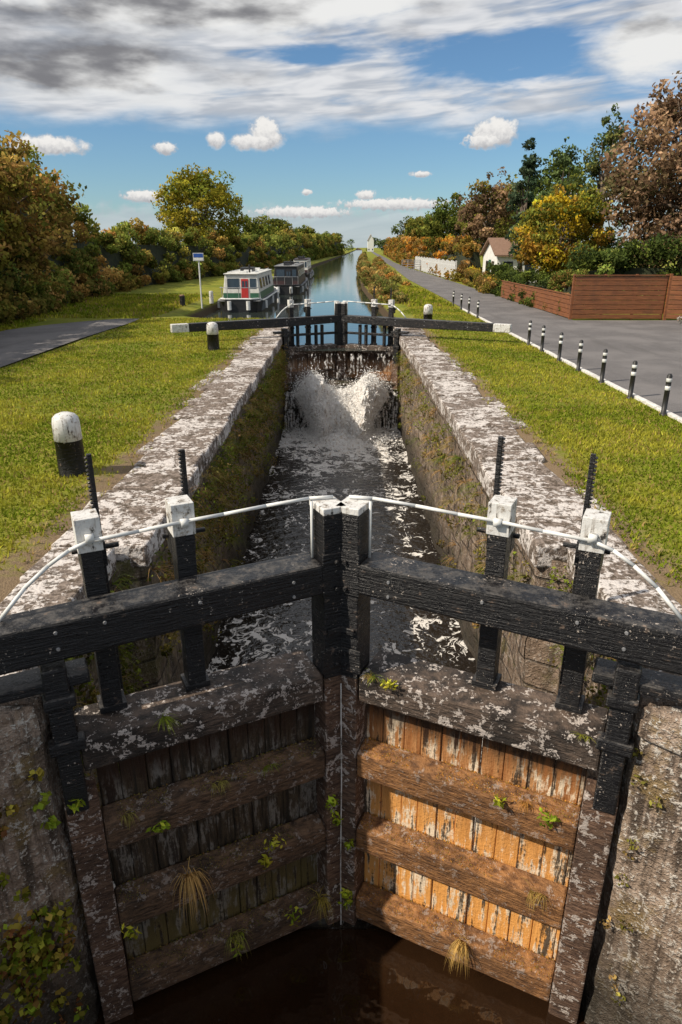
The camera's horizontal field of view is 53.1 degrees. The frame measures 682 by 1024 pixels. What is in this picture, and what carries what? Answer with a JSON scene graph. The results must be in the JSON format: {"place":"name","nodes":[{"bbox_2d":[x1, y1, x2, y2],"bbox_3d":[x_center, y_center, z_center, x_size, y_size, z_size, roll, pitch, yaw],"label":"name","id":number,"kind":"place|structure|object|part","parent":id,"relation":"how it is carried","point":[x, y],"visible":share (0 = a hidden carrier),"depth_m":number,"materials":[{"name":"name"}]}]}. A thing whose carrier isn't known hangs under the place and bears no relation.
{"place":"outdoors","nodes":[
{"label":"outdoors","id":0,"kind":"place"},
{"bbox_2d":[0,285,452,330],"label":"rough grass","id":1,"kind":"structure","parent":0,"point":[151,309],"depth_m":38.63,"materials":[{"name":"green plant"}]},
{"bbox_2d":[202,250,393,350],"bbox_3d":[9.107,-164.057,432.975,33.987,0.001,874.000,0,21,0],"label":"canal water","id":2,"kind":"structure","parent":0,"point":[336,279],"depth_m":47.94,"materials":[{"name":"blue liquid"}]},
{"bbox_2d":[217,265,278,311],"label":"canal boat","id":3,"kind":"object","parent":2,"relation":"on","point":[249,289],"visible":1,"depth_m":41.40,"materials":[{"name":"white paint"}]},
{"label":"windows and doors","id":4,"kind":"part","parent":3,"relation":"part of","materials":[{"name":"green glass"}]},
{"bbox_2d":[272,260,308,294],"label":"canal boat","id":5,"kind":"object","parent":2,"relation":"on","point":[288,275],"visible":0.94,"depth_m":56.42,"materials":[{"name":"grey metal"}]},
{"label":"windows and doors","id":6,"kind":"part","parent":5,"relation":"part of","materials":[{"name":"black glass"}]},
{"bbox_2d":[293,255,313,278],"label":"canal boat","id":7,"kind":"object","parent":2,"relation":"on","point":[309,273],"visible":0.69,"depth_m":82.52,"materials":[{"name":"white paint"}]},
{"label":"windows and doors","id":8,"kind":"part","parent":7,"relation":"part of","materials":[{"name":"grey glass"}]},
{"bbox_2d":[94,929,585,1023],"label":"canal water","id":9,"kind":"structure","parent":0,"point":[340,976],"depth_m":6.45,"materials":[{"name":"brown liquid"}]},
{"bbox_2d":[0,436,681,1023],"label":"lock gate","id":10,"kind":"structure","parent":9,"relation":"in","point":[334,706],"depth_m":5.77,"materials":[{"name":"black paint"}]},
{"bbox_2d":[67,678,561,957],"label":"gate ferns","id":11,"kind":"object","parent":10,"relation":"attached to","point":[332,801],"visible":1,"depth_m":6.25,"materials":[{"name":"green plant"}]},
{"bbox_2d":[116,737,579,979],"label":"rail litter","id":12,"kind":"object","parent":10,"relation":"on","point":[244,912],"visible":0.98,"depth_m":6.26,"materials":[{"name":"brown plant"}]},
{"bbox_2d":[121,672,595,976],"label":"gate weeds","id":13,"kind":"object","parent":10,"relation":"on","point":[321,901],"visible":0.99,"depth_m":5.95,"materials":[{"name":"green plant"}]},
{"bbox_2d":[113,427,568,928],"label":"lock chamber water","id":14,"kind":"structure","parent":0,"point":[278,531],"depth_m":16.07,"materials":[{"name":"black liquid"}]},
{"bbox_2d":[279,354,398,464],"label":"waterfall","id":15,"kind":"structure","parent":14,"relation":"on","point":[341,420],"depth_m":24.65,"materials":[{"name":"liquid"}]},
{"bbox_2d":[283,386,398,427],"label":"breast wall","id":16,"kind":"structure","parent":14,"relation":"in","point":[296,410],"depth_m":26.50,"materials":[{"name":"stone"}]},
{"bbox_2d":[170,286,511,389],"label":"lock gate","id":17,"kind":"structure","parent":16,"relation":"on","point":[340,318],"depth_m":25.70,"materials":[{"name":"black paint"}]},
{"bbox_2d":[287,378,399,385],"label":"sill","id":18,"kind":"structure","parent":14,"relation":"in","point":[346,381],"depth_m":25.98,"materials":[{"name":"stone"}]},
{"bbox_2d":[0,248,681,605],"bbox_3d":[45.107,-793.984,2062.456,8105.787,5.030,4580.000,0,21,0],"label":"ground","id":19,"kind":"structure","parent":0,"point":[10,575],"depth_m":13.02,"materials":[{"name":"green plant"}]},
{"bbox_2d":[0,142,79,260],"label":"tree","id":20,"kind":"object","parent":19,"relation":"on","point":[69,227],"visible":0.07,"depth_m":38.79,"materials":[{"name":"green plant"}]},
{"bbox_2d":[0,129,86,295],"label":"tree","id":21,"kind":"object","parent":19,"relation":"on","point":[32,235],"visible":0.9,"depth_m":30.33,"materials":[{"name":"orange plant"}]},
{"bbox_2d":[0,145,116,323],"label":"hedgerow","id":22,"kind":"object","parent":19,"relation":"on","point":[70,280],"visible":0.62,"depth_m":35.07,"materials":[{"name":"green plant"}]},
{"bbox_2d":[0,319,137,366],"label":"towpath","id":23,"kind":"structure","parent":19,"relation":"on","point":[18,344],"depth_m":25.18,"materials":[{"name":"asphalt"}]},
{"bbox_2d":[52,411,86,477],"bbox_3d":[-3.930,-0.968,9.868,0.395,0.968,0.395,0,21,0],"label":"mooring bollard","id":24,"kind":"object","parent":19,"relation":"on","point":[68,440],"visible":0.93,"depth_m":9.72,"materials":[{"name":"black paint"}]},
{"bbox_2d":[71,202,278,294],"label":"hedgerow","id":25,"kind":"object","parent":19,"relation":"on","point":[166,259],"visible":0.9,"depth_m":62.65,"materials":[{"name":"green plant"}]},
{"bbox_2d":[179,295,184,305],"bbox_3d":[-8.900,-11.822,38.318,0.300,0.730,0.300,0,21,0],"label":"mooring post","id":26,"kind":"object","parent":19,"relation":"on","point":[182,300],"visible":0.89,"depth_m":38.19,"materials":[{"name":"black paint"}]},
{"bbox_2d":[150,162,244,244],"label":"oak tree","id":27,"kind":"object","parent":19,"relation":"on","point":[202,192],"visible":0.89,"depth_m":82.48,"materials":[{"name":"green plant"}]},
{"bbox_2d":[193,253,203,307],"bbox_3d":[-7.550,-12.376,36.580,0.560,2.820,0.120,0,21,0],"label":"canal sign","id":28,"kind":"object","parent":19,"relation":"on","point":[198,257],"visible":1,"depth_m":36.16,"materials":[{"name":"white metal"}]},
{"bbox_2d":[209,291,213,303],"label":"mooring post","id":29,"kind":"object","parent":19,"relation":"on","point":[211,299],"visible":1,"depth_m":41.49,"materials":[{"name":"white paint"}]},
{"bbox_2d":[206,322,219,350],"bbox_3d":[-4.120,-5.632,21.949,0.385,0.928,0.385,0,21,0],"label":"mooring bollard","id":30,"kind":"object","parent":19,"relation":"on","point":[212,336],"visible":0.94,"depth_m":21.80,"materials":[{"name":"black paint"}]},
{"bbox_2d":[224,214,268,238],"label":"tree","id":31,"kind":"object","parent":19,"relation":"on","point":[249,227],"visible":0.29,"depth_m":119.03,"materials":[{"name":"green plant"}]},
{"bbox_2d":[253,214,274,225],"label":"tree","id":32,"kind":"object","parent":19,"relation":"on","point":[264,220],"visible":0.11,"depth_m":209.96,"materials":[{"name":"green plant"}]},
{"bbox_2d":[263,218,293,235],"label":"tree","id":33,"kind":"object","parent":19,"relation":"on","point":[274,226],"visible":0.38,"depth_m":160.59,"materials":[{"name":"green plant"}]},
{"bbox_2d":[260,228,344,263],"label":"hedgerow","id":34,"kind":"object","parent":19,"relation":"on","point":[288,245],"visible":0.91,"depth_m":166.26,"materials":[{"name":"green plant"}]},
{"bbox_2d":[293,224,315,233],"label":"tree","id":35,"kind":"object","parent":19,"relation":"on","point":[308,230],"visible":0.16,"depth_m":229.86,"materials":[{"name":"green plant"}]},
{"bbox_2d":[64,345,616,837],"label":"wall plants","id":36,"kind":"object","parent":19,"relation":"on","point":[276,377],"depth_m":12.59,"materials":[{"name":"green plant"}]},
{"bbox_2d":[78,236,640,251],"bbox_3d":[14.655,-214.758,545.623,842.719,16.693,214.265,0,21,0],"label":"distant trees","id":37,"kind":"object","parent":19,"relation":"on","point":[378,242],"visible":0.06,"depth_m":580.37,"materials":[{"name":"green plant"}]},
{"bbox_2d":[367,235,373,251],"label":"walls","id":38,"kind":"structure","parent":19,"relation":"on","point":[370,244],"depth_m":521.66,"materials":[{"name":"white paint"}]},
{"bbox_2d":[356,251,409,303],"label":"canal bank scrub","id":39,"kind":"object","parent":19,"relation":"on","point":[367,274],"visible":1,"depth_m":50.08,"materials":[{"name":"green plant"}]},
{"bbox_2d":[371,256,411,285],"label":"verge scrub","id":40,"kind":"object","parent":19,"relation":"on","point":[389,272],"visible":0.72,"depth_m":70.87,"materials":[{"name":"yellow plant"}]},
{"bbox_2d":[391,215,413,236],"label":"sycamore tree","id":41,"kind":"object","parent":19,"relation":"on","point":[395,230],"visible":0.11,"depth_m":238.81,"materials":[{"name":"green plant"}]},
{"bbox_2d":[402,215,425,237],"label":"sycamore tree","id":42,"kind":"object","parent":19,"relation":"on","point":[410,224],"visible":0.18,"depth_m":155.51,"materials":[{"name":"green plant"}]},
{"bbox_2d":[409,214,446,238],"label":"sycamore tree","id":43,"kind":"object","parent":19,"relation":"on","point":[416,232],"visible":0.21,"depth_m":117.43,"materials":[{"name":"green plant"}]},
{"bbox_2d":[423,304,432,318],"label":"mooring bollard","id":44,"kind":"object","parent":19,"relation":"on","point":[428,311],"visible":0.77,"depth_m":28.08,"materials":[{"name":"white paint"}]},
{"bbox_2d":[383,233,482,281],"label":"autumn hedge","id":45,"kind":"object","parent":19,"relation":"on","point":[463,251],"visible":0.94,"depth_m":79.91,"materials":[{"name":"orange plant"}]},
{"bbox_2d":[415,256,456,280],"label":"wall","id":46,"kind":"structure","parent":19,"relation":"on","point":[442,264],"depth_m":79.48,"materials":[{"name":"white paint"}]},
{"bbox_2d":[420,192,475,251],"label":"sycamore tree","id":47,"kind":"object","parent":19,"relation":"on","point":[442,215],"visible":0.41,"depth_m":86.24,"materials":[{"name":"green plant"}]},
{"bbox_2d":[467,297,470,313],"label":"road bollard","id":48,"kind":"object","parent":19,"relation":"on","point":[469,299],"visible":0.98,"depth_m":33.84,"materials":[{"name":"black metal"}]},
{"bbox_2d":[476,300,479,317],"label":"road bollard","id":49,"kind":"object","parent":19,"relation":"on","point":[478,302],"visible":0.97,"depth_m":31.73,"materials":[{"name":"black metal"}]},
{"bbox_2d":[461,266,500,293],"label":"garden shrubs","id":50,"kind":"object","parent":19,"relation":"on","point":[477,275],"visible":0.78,"depth_m":53.40,"materials":[{"name":"yellow plant"}]},
{"bbox_2d":[454,166,523,256],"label":"ash tree","id":51,"kind":"object","parent":19,"relation":"on","point":[495,200],"visible":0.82,"depth_m":66.36,"materials":[{"name":"brown plant"}]},
{"bbox_2d":[472,192,529,255],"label":"sycamore tree","id":52,"kind":"object","parent":19,"relation":"on","point":[499,224],"visible":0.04,"depth_m":75.12,"materials":[{"name":"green plant"}]},
{"bbox_2d":[480,238,538,282],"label":"white cottage","id":53,"kind":"structure","parent":19,"relation":"on","point":[495,250],"depth_m":57.20,"materials":[{"name":"paint"}]},
{"bbox_2d":[485,260,533,273],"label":"windows and door","id":54,"kind":"structure","parent":53,"relation":"in","point":[526,268],"depth_m":56.49,"materials":[{"name":"black glass"}]},
{"bbox_2d":[504,137,542,271],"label":"poplar tree","id":55,"kind":"object","parent":19,"relation":"on","point":[527,170],"visible":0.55,"depth_m":50.48,"materials":[{"name":"green plant"}]},
{"bbox_2d":[483,262,565,307],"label":"clipped hedge","id":56,"kind":"object","parent":19,"relation":"on","point":[502,271],"visible":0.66,"depth_m":42.12,"materials":[{"name":"green plant"}]},
{"bbox_2d":[527,320,531,344],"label":"road bollard","id":57,"kind":"object","parent":19,"relation":"on","point":[529,332],"visible":0.92,"depth_m":22.95,"materials":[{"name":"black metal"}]},
{"bbox_2d":[501,280,573,317],"bbox_3d":[10.550,-11.997,37.982,0.180,1.100,14.500,0,21,0],"label":"slatted fence","id":58,"kind":"object","parent":19,"relation":"on","point":[550,298],"visible":0.79,"depth_m":35.57,"materials":[{"name":"brown wood"}]},
{"bbox_2d":[539,325,545,351],"bbox_3d":[6.367,-5.458,21.538,0.150,0.840,0.146,0,21,0],"label":"road bollard","id":59,"kind":"object","parent":19,"relation":"on","point":[542,338],"visible":0.94,"depth_m":21.50,"materials":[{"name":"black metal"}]},
{"bbox_2d":[524,560,566,664],"bbox_3d":[3.260,2.131,10.212,1.880,4.840,45.500,0,21,0],"label":"masonry backing","id":60,"kind":"object","parent":19,"relation":"on","point":[526,638],"depth_m":8.60,"materials":[{"name":"stone"}]},
{"bbox_2d":[393,338,681,1023],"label":"lock wall","id":61,"kind":"structure","parent":60,"relation":"attached to","point":[642,962],"depth_m":5.74,"materials":[{"name":"stone"}]},
{"bbox_2d":[599,748,661,1005],"bbox_3d":[2.381,2.999,5.353,0.670,2.557,0.148,19,28,39],"label":"wall creeper","id":62,"kind":"object","parent":61,"relation":"attached to","point":[622,927],"depth_m":5.45,"materials":[{"name":"green plant"}]},
{"bbox_2d":[393,327,681,755],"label":"coping stones","id":63,"kind":"object","parent":60,"relation":"on","point":[541,492],"visible":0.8,"depth_m":9.26,"materials":[{"name":"grey stone"}]},
{"bbox_2d":[511,151,597,272],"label":"ash tree","id":64,"kind":"object","parent":19,"relation":"on","point":[547,185],"visible":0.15,"depth_m":55.51,"materials":[{"name":"green plant"}]},
{"bbox_2d":[531,136,585,270],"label":"birch tree","id":65,"kind":"object","parent":19,"relation":"on","point":[564,160],"visible":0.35,"depth_m":44.63,"materials":[{"name":"green plant"}]},
{"bbox_2d":[557,332,563,360],"bbox_3d":[6.356,-4.779,19.786,0.150,0.840,0.146,0,21,0],"label":"road bollard","id":66,"kind":"object","parent":19,"relation":"on","point":[560,346],"visible":0.99,"depth_m":19.74,"materials":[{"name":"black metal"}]},
{"bbox_2d":[507,182,615,280],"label":"maple tree","id":67,"kind":"object","parent":19,"relation":"on","point":[544,249],"visible":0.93,"depth_m":40.11,"materials":[{"name":"yellow plant"}]},
{"bbox_2d":[542,268,589,314],"bbox_3d":[11.175,-10.884,33.883,1.605,2.390,4.687,0,21,0],"label":"planter hedge","id":68,"kind":"object","parent":19,"relation":"on","point":[557,280],"visible":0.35,"depth_m":33.45,"materials":[{"name":"green plant"}]},
{"bbox_2d":[462,308,681,422],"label":"road kerb","id":69,"kind":"structure","parent":19,"relation":"on","point":[642,400],"depth_m":16.55,"materials":[{"name":"concrete"}]},
{"bbox_2d":[576,340,583,371],"bbox_3d":[6.360,-4.157,18.184,0.150,0.840,0.146,0,21,0],"label":"road bollard","id":70,"kind":"object","parent":19,"relation":"on","point":[579,355],"visible":0.98,"depth_m":18.15,"materials":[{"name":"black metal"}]},
{"bbox_2d":[574,103,627,269],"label":"birch tree","id":71,"kind":"object","parent":19,"relation":"on","point":[611,138],"visible":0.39,"depth_m":42.05,"materials":[{"name":"green plant"}]},
{"bbox_2d":[598,349,607,382],"bbox_3d":[6.375,-3.533,16.576,0.150,0.840,0.146,0,21,0],"label":"road bollard","id":72,"kind":"object","parent":19,"relation":"on","point":[604,361],"visible":0.95,"depth_m":16.54,"materials":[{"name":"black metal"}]},
{"bbox_2d":[562,232,681,311],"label":"garden hedge","id":73,"kind":"object","parent":19,"relation":"on","point":[620,259],"visible":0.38,"depth_m":34.04,"materials":[{"name":"green plant"}]},
{"bbox_2d":[568,274,681,319],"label":"slatted fence","id":74,"kind":"object","parent":19,"relation":"on","point":[636,282],"visible":0.99,"depth_m":30.77,"materials":[{"name":"brown wood"}]},
{"bbox_2d":[627,361,637,398],"bbox_3d":[6.356,-2.876,14.881,0.150,0.840,0.146,0,21,0],"label":"road bollard","id":75,"kind":"object","parent":19,"relation":"on","point":[632,378],"visible":0.97,"depth_m":14.85,"materials":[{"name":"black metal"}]},
{"bbox_2d":[599,70,681,267],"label":"copper beech tree","id":76,"kind":"object","parent":19,"relation":"on","point":[640,198],"visible":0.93,"depth_m":35.24,"materials":[{"name":"brown plant"}]},
{"bbox_2d":[648,126,681,260],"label":"copper beech tree","id":77,"kind":"object","parent":19,"relation":"on","point":[675,174],"visible":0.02,"depth_m":40.58,"materials":[{"name":"brown plant"}]},
{"bbox_2d":[659,374,672,415],"bbox_3d":[6.373,-2.289,13.367,0.150,0.840,0.146,0,21,0],"label":"road bollard","id":78,"kind":"object","parent":19,"relation":"on","point":[666,394],"visible":0.98,"depth_m":13.33,"materials":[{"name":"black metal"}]},
{"bbox_3d":[-3.260,2.131,10.212,1.880,4.840,45.500,0,21,0],"label":"masonry backing","id":79,"kind":"object","parent":19,"relation":"on","visible":0},
{"bbox_2d":[0,338,288,1023],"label":"lock wall","id":80,"kind":"structure","parent":79,"relation":"attached to","point":[37,860],"depth_m":5.73,"materials":[{"name":"stone"}]},
{"bbox_2d":[0,767,88,1023],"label":"ivy","id":81,"kind":"object","parent":80,"relation":"attached to","point":[42,957],"visible":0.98,"depth_m":5.43,"materials":[{"name":"green plant"}]},
{"bbox_2d":[0,327,288,753],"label":"coping stones","id":82,"kind":"object","parent":79,"relation":"on","point":[198,431],"visible":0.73,"depth_m":9.11,"materials":[{"name":"grey stone"}]},
{"bbox_2d":[0,0,681,247],"label":"sky","id":83,"kind":"structure","parent":0,"point":[350,118],"materials":[{"name":"blue"}]},
{"bbox_2d":[372,252,681,416],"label":"road","id":84,"kind":"structure","parent":0,"point":[653,348],"depth_m":24.96,"materials":[{"name":"grey asphalt"}]},
{"bbox_2d":[401,260,420,270],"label":"field gate","id":85,"kind":"structure","parent":84,"relation":"on","point":[407,264],"depth_m":94.03,"materials":[{"name":"wood"}]}
]}

